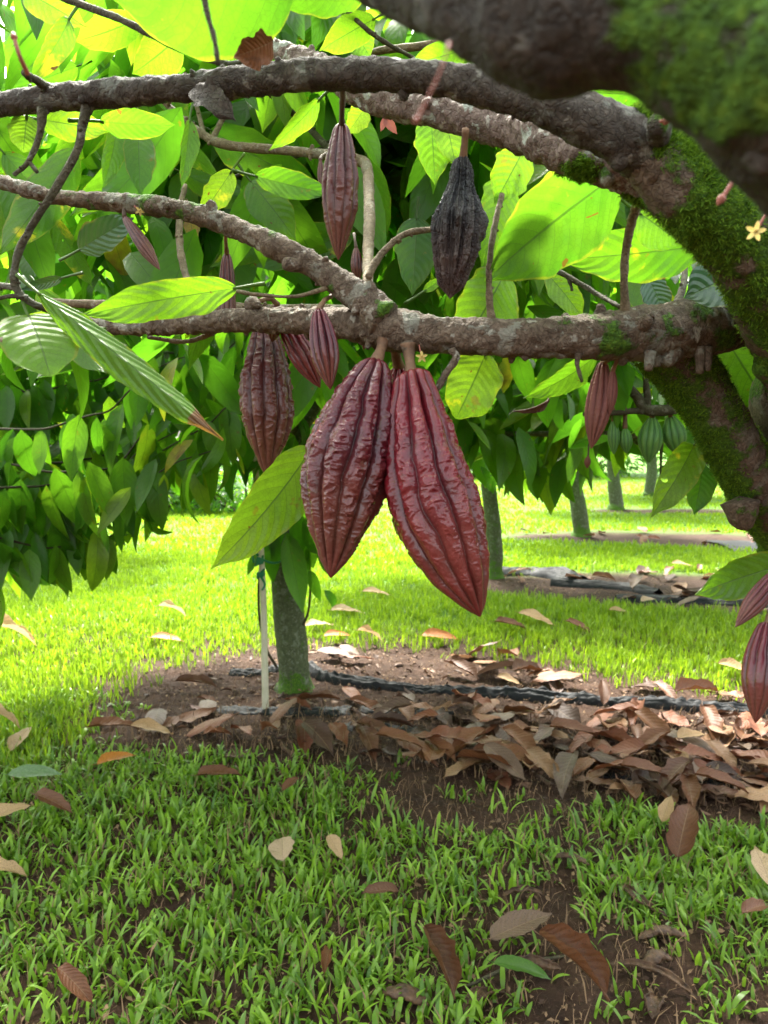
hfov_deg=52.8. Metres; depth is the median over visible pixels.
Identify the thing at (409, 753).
fallen leaf
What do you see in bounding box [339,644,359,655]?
fallen leaf
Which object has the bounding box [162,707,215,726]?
fallen leaf
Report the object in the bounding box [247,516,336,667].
sucker shoot
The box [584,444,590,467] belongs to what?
cacao pod
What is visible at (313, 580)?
sucker shoot
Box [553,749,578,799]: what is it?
fallen leaf
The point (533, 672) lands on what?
fallen leaf
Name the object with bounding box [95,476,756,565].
lawn grass
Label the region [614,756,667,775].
fallen leaf
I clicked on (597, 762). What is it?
fallen leaf
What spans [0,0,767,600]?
cacao tree
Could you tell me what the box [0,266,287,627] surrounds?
cacao tree
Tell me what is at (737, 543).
plastic sheet
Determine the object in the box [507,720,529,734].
fallen leaf
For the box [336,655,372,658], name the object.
fallen leaf
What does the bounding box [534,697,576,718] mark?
fallen leaf
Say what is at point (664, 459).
hedge shrub
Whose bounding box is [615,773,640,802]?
fallen leaf
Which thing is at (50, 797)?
fallen leaf
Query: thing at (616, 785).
fallen leaf
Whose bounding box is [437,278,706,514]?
cacao tree
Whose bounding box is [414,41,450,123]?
flower bud
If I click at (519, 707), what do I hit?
fallen leaf
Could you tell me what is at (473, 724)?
fallen leaf
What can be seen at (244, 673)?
plastic sheet
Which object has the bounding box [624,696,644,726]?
fallen leaf
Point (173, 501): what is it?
hedge shrub
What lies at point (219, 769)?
fallen leaf
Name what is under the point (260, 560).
garden stake
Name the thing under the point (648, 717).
fallen leaf
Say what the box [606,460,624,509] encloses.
cacao tree
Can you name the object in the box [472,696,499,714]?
fallen leaf
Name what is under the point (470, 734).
fallen leaf
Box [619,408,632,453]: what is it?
cacao pod
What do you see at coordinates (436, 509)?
cacao pod
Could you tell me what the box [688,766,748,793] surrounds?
fallen leaf
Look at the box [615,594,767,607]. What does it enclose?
irrigation hose
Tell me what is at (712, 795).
fallen leaf
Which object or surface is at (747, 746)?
fallen leaf
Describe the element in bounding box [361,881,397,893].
fallen leaf
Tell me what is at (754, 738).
fallen leaf
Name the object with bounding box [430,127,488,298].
cacao pod
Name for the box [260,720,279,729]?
fallen leaf
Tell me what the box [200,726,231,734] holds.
fallen leaf
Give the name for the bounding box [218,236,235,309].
cacao pod
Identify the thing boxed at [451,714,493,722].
fallen leaf
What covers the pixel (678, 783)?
fallen leaf
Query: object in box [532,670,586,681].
fallen leaf
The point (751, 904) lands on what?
fallen leaf
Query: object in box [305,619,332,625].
fallen leaf
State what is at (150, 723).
fallen leaf
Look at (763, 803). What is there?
fallen leaf
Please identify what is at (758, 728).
fallen leaf
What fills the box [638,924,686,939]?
fallen leaf
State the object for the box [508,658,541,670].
fallen leaf
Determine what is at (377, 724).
fallen leaf
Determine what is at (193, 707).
fallen leaf
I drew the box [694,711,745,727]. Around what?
fallen leaf
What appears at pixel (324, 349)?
cacao pod
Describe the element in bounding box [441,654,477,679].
fallen leaf
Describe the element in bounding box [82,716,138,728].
fallen leaf
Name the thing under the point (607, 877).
fallen leaf
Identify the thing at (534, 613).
fallen leaf
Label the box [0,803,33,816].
fallen leaf
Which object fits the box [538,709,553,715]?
fallen leaf
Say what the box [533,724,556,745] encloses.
fallen leaf
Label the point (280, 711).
fallen leaf
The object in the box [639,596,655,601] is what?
fallen leaf
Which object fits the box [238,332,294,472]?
cacao pod
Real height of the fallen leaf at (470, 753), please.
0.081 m
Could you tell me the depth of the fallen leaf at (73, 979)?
1.77 m
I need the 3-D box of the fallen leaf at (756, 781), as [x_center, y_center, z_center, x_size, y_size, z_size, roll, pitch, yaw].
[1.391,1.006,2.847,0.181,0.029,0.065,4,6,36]
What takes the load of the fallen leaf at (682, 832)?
on the foreground grass at (180, 809)
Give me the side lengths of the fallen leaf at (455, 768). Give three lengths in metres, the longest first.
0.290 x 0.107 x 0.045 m
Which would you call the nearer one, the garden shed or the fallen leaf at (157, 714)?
the fallen leaf at (157, 714)
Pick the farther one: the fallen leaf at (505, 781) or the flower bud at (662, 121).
the fallen leaf at (505, 781)
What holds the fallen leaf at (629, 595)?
on the irrigation hose at (664, 598)
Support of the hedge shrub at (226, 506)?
on the ground at (558, 988)
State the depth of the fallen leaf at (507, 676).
4.10 m
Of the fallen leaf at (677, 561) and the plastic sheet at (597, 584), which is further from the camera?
the fallen leaf at (677, 561)
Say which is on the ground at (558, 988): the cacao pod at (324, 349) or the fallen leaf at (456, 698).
the fallen leaf at (456, 698)
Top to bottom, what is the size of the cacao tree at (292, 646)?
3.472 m
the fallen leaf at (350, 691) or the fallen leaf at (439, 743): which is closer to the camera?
the fallen leaf at (439, 743)
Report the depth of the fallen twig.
1.88 m
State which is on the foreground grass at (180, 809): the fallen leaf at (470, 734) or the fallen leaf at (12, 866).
the fallen leaf at (12, 866)
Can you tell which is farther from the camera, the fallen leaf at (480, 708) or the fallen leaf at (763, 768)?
the fallen leaf at (480, 708)
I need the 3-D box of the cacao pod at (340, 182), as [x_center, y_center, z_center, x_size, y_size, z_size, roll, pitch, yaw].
[-0.043,-0.314,0.732,0.037,0.137,0.096,0,5,0]
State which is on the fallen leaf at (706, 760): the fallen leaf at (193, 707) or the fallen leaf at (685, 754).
the fallen leaf at (685, 754)
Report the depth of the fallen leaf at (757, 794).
2.77 m
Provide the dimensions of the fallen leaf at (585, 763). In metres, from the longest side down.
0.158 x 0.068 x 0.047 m
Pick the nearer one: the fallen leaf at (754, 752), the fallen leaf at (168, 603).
the fallen leaf at (754, 752)
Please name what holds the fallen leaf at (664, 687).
on the ground at (558, 988)
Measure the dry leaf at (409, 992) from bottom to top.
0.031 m
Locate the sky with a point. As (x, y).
(2, 33)
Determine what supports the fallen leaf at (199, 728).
on the ground at (558, 988)
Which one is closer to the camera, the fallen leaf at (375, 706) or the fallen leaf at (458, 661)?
the fallen leaf at (375, 706)
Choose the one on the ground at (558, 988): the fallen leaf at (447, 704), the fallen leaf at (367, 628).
the fallen leaf at (367, 628)
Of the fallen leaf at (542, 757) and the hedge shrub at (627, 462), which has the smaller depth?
the fallen leaf at (542, 757)
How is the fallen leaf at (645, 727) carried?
on the ground at (558, 988)
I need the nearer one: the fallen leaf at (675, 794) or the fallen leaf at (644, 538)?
the fallen leaf at (675, 794)
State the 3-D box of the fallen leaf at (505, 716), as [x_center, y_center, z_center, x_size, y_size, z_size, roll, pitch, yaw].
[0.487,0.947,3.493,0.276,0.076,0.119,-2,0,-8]
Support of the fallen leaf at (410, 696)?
on the ground at (558, 988)
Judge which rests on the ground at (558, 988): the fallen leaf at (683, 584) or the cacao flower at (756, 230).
the fallen leaf at (683, 584)
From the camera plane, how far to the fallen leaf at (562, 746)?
3.25 m
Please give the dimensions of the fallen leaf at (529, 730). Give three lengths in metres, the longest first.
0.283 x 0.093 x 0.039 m
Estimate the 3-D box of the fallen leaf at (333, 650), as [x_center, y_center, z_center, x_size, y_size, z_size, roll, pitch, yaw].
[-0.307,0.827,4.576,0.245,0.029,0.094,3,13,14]
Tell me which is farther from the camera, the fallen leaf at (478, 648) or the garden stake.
the fallen leaf at (478, 648)
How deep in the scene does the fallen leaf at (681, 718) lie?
3.58 m
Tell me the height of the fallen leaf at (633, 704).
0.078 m
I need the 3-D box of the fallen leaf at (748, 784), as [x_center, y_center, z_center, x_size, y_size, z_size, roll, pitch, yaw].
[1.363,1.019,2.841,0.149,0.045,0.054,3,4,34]
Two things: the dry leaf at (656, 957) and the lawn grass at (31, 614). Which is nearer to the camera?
the dry leaf at (656, 957)
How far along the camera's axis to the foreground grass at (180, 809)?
2.25 m
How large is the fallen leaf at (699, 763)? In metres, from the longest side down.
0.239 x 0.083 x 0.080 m
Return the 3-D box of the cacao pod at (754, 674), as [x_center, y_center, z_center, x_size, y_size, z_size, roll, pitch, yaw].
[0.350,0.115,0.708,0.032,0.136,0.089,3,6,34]
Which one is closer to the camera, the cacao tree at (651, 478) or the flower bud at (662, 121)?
the flower bud at (662, 121)
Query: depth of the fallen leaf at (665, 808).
2.61 m
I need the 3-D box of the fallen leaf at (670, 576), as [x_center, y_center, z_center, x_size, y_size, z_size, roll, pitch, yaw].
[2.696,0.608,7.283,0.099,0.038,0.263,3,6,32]
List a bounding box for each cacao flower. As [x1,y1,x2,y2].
[134,205,143,216]
[416,345,426,361]
[746,216,765,240]
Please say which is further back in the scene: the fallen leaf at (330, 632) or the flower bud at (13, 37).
the fallen leaf at (330, 632)
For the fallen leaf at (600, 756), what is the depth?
3.10 m
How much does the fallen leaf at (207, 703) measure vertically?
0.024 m
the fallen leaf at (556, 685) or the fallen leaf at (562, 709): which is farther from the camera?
the fallen leaf at (556, 685)
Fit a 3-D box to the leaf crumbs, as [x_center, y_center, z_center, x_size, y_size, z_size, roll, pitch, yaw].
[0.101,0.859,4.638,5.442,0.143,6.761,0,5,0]
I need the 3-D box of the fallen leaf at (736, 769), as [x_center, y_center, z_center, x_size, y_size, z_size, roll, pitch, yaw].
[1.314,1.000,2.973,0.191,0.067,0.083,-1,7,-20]
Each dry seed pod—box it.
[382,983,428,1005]
[462,986,503,1023]
[502,884,543,895]
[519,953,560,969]
[550,852,589,864]
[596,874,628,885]
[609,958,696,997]
[624,884,667,916]
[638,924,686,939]
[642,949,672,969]
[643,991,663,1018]
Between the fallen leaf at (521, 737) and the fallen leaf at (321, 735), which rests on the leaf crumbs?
the fallen leaf at (521, 737)
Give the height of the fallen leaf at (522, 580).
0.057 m
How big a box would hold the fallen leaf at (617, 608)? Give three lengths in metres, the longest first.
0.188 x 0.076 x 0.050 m
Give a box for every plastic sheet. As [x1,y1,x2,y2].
[214,705,352,716]
[228,665,278,676]
[344,722,453,739]
[359,705,454,719]
[502,566,589,579]
[550,578,662,594]
[598,772,764,789]
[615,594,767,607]
[707,540,756,551]
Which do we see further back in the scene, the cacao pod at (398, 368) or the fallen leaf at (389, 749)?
the fallen leaf at (389, 749)
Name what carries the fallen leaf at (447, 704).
on the plastic sheet at (365, 709)
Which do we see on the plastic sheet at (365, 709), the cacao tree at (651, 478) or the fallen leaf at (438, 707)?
the fallen leaf at (438, 707)
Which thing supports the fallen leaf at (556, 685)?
on the ground at (558, 988)
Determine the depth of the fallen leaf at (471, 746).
3.21 m
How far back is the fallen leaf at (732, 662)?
4.24 m
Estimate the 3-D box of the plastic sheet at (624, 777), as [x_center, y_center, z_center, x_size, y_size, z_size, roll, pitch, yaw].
[1.172,1.040,2.993,0.741,0.041,0.094,1,5,10]
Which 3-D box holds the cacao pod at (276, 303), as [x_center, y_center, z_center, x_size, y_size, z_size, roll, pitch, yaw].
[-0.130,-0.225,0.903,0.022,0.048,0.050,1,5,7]
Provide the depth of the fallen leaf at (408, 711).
3.58 m
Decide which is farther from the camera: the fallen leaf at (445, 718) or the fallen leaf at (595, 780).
the fallen leaf at (445, 718)
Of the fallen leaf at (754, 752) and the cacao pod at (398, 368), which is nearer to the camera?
the cacao pod at (398, 368)
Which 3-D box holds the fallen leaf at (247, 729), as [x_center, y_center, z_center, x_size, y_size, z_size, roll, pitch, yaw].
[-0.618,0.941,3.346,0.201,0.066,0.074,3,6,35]
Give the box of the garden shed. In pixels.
[169,437,247,508]
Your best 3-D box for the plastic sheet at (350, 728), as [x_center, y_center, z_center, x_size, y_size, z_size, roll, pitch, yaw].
[0.048,0.981,3.463,0.587,0.038,0.160,2,5,20]
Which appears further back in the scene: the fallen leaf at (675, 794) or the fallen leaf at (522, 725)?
the fallen leaf at (522, 725)
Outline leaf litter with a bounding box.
[91,646,767,815]
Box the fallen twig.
[467,955,564,987]
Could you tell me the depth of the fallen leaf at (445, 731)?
3.23 m
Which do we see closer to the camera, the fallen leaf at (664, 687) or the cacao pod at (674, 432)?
the cacao pod at (674, 432)
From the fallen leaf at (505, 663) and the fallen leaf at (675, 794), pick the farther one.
the fallen leaf at (505, 663)
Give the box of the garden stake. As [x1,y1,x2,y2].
[252,456,280,708]
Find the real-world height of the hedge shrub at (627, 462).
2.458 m
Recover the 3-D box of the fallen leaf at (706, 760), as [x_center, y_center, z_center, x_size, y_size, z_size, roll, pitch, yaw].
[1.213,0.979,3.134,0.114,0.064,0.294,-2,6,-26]
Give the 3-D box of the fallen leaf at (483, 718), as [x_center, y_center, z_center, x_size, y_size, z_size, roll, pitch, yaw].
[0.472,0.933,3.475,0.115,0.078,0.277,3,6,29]
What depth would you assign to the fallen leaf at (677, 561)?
7.92 m
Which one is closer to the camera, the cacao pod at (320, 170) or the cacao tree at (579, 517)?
the cacao pod at (320, 170)
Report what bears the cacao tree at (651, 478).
on the ground at (558, 988)
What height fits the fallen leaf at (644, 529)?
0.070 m
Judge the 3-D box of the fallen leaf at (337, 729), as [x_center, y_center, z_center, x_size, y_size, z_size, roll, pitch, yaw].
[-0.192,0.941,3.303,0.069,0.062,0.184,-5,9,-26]
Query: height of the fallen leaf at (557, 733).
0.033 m
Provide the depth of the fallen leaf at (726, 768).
2.96 m
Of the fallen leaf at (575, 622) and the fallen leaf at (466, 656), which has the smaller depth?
the fallen leaf at (466, 656)
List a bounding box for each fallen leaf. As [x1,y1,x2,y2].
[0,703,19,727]
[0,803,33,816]
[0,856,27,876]
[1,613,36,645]
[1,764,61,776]
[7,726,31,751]
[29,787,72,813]
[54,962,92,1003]
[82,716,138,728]
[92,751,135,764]
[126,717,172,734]
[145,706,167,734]
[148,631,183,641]
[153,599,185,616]
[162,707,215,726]
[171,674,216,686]
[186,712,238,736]
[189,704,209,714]
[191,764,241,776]
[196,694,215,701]
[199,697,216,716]
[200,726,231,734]
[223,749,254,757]
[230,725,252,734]
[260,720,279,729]
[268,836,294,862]
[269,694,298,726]
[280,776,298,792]
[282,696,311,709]
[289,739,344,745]
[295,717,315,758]
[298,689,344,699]
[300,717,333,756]
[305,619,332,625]
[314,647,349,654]
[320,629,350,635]
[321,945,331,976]
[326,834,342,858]
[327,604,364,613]
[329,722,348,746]
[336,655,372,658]
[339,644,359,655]
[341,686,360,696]
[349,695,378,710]
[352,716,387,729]
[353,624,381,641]
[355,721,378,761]
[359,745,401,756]
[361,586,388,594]
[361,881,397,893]
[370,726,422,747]
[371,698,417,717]
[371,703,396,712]
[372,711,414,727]
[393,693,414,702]
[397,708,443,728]
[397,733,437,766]
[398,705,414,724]
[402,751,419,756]
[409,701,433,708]
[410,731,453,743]
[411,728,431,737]
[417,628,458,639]
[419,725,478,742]
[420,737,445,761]
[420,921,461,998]
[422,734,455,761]
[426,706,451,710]
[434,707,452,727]
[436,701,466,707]
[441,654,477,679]
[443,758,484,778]
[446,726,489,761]
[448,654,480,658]
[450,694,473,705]
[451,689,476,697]
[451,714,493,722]
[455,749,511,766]
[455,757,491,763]
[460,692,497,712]
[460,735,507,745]
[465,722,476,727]
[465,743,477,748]
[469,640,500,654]
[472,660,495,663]
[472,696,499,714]
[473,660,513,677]
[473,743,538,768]
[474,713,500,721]
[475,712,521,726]
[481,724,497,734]
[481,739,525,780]
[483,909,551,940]
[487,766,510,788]
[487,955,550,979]
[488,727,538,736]
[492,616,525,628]
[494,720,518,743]
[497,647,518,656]
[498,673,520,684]
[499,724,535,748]
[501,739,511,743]
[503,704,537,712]
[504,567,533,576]
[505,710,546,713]
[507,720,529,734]
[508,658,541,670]
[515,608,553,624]
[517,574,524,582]
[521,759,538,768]
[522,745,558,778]
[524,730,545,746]
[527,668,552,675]
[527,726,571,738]
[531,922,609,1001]
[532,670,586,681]
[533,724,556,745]
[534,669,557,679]
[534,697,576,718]
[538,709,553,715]
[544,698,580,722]
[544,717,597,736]
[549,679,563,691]
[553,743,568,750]
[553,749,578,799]
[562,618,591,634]
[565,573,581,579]
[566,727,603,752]
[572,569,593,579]
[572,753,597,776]
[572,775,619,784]
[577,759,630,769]
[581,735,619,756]
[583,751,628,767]
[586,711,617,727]
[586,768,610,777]
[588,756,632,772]
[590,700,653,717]
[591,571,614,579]
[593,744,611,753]
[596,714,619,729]
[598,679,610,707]
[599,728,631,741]
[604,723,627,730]
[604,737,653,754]
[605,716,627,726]
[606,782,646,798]
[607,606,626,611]
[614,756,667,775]
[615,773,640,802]
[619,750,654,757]
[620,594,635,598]
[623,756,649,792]
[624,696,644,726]
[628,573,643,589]
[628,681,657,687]
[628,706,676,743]
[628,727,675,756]
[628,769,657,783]
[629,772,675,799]
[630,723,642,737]
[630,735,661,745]
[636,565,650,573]
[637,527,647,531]
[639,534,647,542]
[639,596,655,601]
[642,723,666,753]
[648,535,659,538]
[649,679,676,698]
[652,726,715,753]
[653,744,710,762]
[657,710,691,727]
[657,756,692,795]
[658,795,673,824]
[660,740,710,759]
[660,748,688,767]
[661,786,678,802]
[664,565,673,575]
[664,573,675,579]
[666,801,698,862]
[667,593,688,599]
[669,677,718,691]
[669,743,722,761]
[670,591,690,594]
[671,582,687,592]
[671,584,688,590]
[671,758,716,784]
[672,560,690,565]
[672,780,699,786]
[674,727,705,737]
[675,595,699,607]
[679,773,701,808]
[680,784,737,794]
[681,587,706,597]
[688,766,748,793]
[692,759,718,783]
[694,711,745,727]
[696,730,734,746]
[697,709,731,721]
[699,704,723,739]
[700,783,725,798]
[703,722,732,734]
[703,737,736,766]
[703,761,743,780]
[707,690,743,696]
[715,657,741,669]
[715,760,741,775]
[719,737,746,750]
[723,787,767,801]
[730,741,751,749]
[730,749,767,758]
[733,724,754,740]
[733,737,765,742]
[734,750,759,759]
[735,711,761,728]
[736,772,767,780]
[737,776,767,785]
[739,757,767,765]
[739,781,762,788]
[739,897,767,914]
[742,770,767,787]
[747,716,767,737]
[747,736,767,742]
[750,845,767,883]
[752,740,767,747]
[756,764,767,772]
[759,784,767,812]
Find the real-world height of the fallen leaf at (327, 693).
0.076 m
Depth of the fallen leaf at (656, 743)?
3.30 m
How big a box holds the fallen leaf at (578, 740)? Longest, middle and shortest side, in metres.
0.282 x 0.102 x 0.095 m
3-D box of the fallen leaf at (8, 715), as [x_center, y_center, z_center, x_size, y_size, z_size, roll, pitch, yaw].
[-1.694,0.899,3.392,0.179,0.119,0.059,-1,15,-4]
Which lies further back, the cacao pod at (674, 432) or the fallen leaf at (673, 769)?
the fallen leaf at (673, 769)
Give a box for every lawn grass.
[0,552,765,768]
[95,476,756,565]
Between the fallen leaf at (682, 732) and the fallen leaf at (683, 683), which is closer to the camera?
the fallen leaf at (682, 732)
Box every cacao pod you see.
[122,207,159,269]
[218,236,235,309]
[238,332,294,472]
[259,297,280,341]
[280,333,320,387]
[299,336,392,577]
[309,294,339,389]
[317,151,326,182]
[321,91,358,259]
[351,232,362,278]
[384,342,489,616]
[390,352,404,381]
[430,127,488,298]
[584,361,609,448]
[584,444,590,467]
[607,358,618,414]
[607,408,619,453]
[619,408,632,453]
[638,416,662,462]
[662,415,686,451]
[735,573,767,626]
[741,613,767,722]
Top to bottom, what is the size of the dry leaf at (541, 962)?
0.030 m
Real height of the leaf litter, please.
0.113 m
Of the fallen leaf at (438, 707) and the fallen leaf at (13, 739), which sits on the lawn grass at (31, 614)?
the fallen leaf at (13, 739)
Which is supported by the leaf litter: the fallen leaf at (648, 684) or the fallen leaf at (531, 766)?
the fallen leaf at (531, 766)
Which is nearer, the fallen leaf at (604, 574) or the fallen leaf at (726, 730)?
the fallen leaf at (726, 730)
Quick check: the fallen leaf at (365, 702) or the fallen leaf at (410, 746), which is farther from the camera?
the fallen leaf at (365, 702)
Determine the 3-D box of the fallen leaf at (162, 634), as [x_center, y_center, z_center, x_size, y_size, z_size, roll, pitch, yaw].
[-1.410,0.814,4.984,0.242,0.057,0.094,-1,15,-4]
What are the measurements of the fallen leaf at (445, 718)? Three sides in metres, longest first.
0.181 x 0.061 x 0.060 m
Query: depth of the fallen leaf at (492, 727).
3.42 m
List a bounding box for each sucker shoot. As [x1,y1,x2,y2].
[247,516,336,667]
[302,546,320,625]
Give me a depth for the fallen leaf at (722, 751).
3.10 m
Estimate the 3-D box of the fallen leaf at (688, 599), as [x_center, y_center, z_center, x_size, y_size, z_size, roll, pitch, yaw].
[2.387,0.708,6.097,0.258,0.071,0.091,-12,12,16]
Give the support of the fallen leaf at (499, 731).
on the leaf crumbs
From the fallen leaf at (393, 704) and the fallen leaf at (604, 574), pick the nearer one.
the fallen leaf at (393, 704)
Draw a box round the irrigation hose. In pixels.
[309,661,767,717]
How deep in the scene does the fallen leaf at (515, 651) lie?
4.56 m
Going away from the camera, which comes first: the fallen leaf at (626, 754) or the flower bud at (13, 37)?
the flower bud at (13, 37)
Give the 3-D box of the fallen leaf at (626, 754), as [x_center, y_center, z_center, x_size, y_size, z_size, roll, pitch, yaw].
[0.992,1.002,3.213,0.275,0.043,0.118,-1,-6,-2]
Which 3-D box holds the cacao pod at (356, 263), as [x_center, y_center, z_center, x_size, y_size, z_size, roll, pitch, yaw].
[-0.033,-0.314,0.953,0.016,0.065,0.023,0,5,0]
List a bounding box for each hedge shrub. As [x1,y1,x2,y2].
[135,487,217,513]
[172,465,252,512]
[593,454,645,477]
[657,453,708,477]
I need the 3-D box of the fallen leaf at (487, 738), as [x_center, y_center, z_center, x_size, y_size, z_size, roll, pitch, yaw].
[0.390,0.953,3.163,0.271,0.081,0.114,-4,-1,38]
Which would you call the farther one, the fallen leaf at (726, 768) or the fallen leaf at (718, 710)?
the fallen leaf at (718, 710)
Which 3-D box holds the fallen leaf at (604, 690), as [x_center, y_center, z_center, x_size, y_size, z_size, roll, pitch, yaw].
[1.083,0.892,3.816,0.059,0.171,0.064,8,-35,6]
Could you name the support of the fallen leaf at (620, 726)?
on the fallen leaf at (624, 721)
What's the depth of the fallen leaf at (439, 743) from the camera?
3.17 m
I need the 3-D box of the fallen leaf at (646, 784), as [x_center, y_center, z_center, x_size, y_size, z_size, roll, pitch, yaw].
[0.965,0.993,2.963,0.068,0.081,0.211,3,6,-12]
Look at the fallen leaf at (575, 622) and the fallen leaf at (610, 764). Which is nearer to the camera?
the fallen leaf at (610, 764)
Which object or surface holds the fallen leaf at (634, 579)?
on the plastic sheet at (597, 584)
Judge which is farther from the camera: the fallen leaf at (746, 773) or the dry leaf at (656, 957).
the fallen leaf at (746, 773)
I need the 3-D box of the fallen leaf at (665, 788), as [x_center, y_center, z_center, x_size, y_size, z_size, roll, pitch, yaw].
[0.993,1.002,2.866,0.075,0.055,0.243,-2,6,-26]
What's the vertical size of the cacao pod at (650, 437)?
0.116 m
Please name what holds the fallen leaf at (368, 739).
on the fallen leaf at (389, 749)
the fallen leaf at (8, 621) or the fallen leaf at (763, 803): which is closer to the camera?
the fallen leaf at (763, 803)
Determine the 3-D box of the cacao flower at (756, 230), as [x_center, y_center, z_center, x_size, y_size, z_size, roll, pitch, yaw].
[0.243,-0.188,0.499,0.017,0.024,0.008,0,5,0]
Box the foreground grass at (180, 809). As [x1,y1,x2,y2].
[0,681,767,1023]
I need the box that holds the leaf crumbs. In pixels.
[0,570,767,1023]
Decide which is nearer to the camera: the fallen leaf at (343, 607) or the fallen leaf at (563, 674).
the fallen leaf at (563, 674)
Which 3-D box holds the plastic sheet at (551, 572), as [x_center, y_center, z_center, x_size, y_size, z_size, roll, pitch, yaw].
[1.591,0.593,7.657,0.552,0.118,1.100,-4,7,-41]
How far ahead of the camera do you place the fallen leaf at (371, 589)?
6.46 m
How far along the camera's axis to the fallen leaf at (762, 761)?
2.96 m
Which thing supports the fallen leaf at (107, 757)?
on the foreground grass at (180, 809)
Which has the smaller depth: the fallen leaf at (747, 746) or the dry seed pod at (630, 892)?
the dry seed pod at (630, 892)
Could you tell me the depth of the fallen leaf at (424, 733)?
3.33 m
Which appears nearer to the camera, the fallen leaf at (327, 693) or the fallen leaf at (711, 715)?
the fallen leaf at (711, 715)
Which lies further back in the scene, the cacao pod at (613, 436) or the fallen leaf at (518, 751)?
the fallen leaf at (518, 751)
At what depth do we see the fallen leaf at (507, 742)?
3.26 m
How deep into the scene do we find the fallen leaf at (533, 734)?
3.35 m
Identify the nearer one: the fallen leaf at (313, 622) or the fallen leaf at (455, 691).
the fallen leaf at (455, 691)
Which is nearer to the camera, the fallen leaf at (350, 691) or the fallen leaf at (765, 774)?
the fallen leaf at (765, 774)
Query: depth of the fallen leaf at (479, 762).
3.11 m
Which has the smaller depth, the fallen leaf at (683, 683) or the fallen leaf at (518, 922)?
the fallen leaf at (518, 922)
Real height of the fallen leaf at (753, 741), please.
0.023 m
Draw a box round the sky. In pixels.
[0,0,412,436]
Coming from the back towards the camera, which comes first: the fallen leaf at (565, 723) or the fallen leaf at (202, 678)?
the fallen leaf at (202, 678)
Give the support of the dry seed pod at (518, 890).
on the ground at (558, 988)
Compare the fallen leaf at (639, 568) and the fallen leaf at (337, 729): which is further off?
the fallen leaf at (639, 568)
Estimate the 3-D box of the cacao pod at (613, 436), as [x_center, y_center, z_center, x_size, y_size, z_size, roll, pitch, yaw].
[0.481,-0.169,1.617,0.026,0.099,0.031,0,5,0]
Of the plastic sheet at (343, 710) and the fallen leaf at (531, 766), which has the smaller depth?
the fallen leaf at (531, 766)
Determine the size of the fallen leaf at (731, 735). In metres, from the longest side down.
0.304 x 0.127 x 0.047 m
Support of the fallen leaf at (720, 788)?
on the fallen leaf at (757, 794)
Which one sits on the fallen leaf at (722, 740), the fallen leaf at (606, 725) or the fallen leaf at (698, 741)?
the fallen leaf at (698, 741)
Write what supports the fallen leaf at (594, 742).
on the ground at (558, 988)
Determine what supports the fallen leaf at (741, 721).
on the ground at (558, 988)
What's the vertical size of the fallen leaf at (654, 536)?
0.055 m
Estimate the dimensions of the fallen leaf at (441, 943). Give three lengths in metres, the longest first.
0.177 x 0.098 x 0.053 m
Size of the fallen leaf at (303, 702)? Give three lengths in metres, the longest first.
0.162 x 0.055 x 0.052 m
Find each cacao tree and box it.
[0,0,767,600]
[0,28,669,694]
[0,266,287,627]
[318,294,685,578]
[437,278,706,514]
[529,430,638,536]
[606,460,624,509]
[642,456,656,496]
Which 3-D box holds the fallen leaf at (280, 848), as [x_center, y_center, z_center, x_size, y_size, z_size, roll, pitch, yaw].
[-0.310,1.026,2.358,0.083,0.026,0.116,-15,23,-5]
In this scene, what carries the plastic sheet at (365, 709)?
on the ground at (558, 988)
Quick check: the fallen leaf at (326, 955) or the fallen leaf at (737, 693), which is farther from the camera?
the fallen leaf at (737, 693)
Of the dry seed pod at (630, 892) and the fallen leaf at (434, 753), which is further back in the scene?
the fallen leaf at (434, 753)
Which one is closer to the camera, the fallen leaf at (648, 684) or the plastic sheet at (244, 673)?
the fallen leaf at (648, 684)
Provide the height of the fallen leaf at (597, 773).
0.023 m
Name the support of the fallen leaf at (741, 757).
on the leaf litter
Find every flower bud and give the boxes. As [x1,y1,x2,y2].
[10,31,29,75]
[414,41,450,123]
[659,119,667,124]
[716,183,732,205]
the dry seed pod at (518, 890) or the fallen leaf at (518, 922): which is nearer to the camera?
the fallen leaf at (518, 922)
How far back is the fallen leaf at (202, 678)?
4.08 m
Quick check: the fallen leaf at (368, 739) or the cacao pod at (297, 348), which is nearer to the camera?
the cacao pod at (297, 348)
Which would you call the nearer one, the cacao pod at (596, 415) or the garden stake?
the cacao pod at (596, 415)
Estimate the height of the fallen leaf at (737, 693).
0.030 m
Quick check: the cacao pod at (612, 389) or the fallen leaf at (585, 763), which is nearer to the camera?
the cacao pod at (612, 389)
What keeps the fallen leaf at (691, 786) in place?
on the ground at (558, 988)
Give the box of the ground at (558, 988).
[0,452,767,1023]
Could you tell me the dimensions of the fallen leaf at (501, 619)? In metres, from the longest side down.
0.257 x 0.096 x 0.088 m
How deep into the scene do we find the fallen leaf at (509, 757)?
2.99 m
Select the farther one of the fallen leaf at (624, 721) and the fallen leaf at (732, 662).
the fallen leaf at (732, 662)
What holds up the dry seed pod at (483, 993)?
on the ground at (558, 988)
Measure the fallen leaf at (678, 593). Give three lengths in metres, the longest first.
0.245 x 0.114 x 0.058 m
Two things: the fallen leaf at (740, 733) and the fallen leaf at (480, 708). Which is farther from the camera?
the fallen leaf at (480, 708)
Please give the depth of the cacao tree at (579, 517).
10.88 m
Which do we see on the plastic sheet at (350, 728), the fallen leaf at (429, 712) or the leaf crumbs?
the fallen leaf at (429, 712)
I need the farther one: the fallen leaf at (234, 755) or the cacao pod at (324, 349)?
the fallen leaf at (234, 755)
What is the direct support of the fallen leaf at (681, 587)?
on the ground at (558, 988)
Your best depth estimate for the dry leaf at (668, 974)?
1.86 m
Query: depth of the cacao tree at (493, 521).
7.54 m

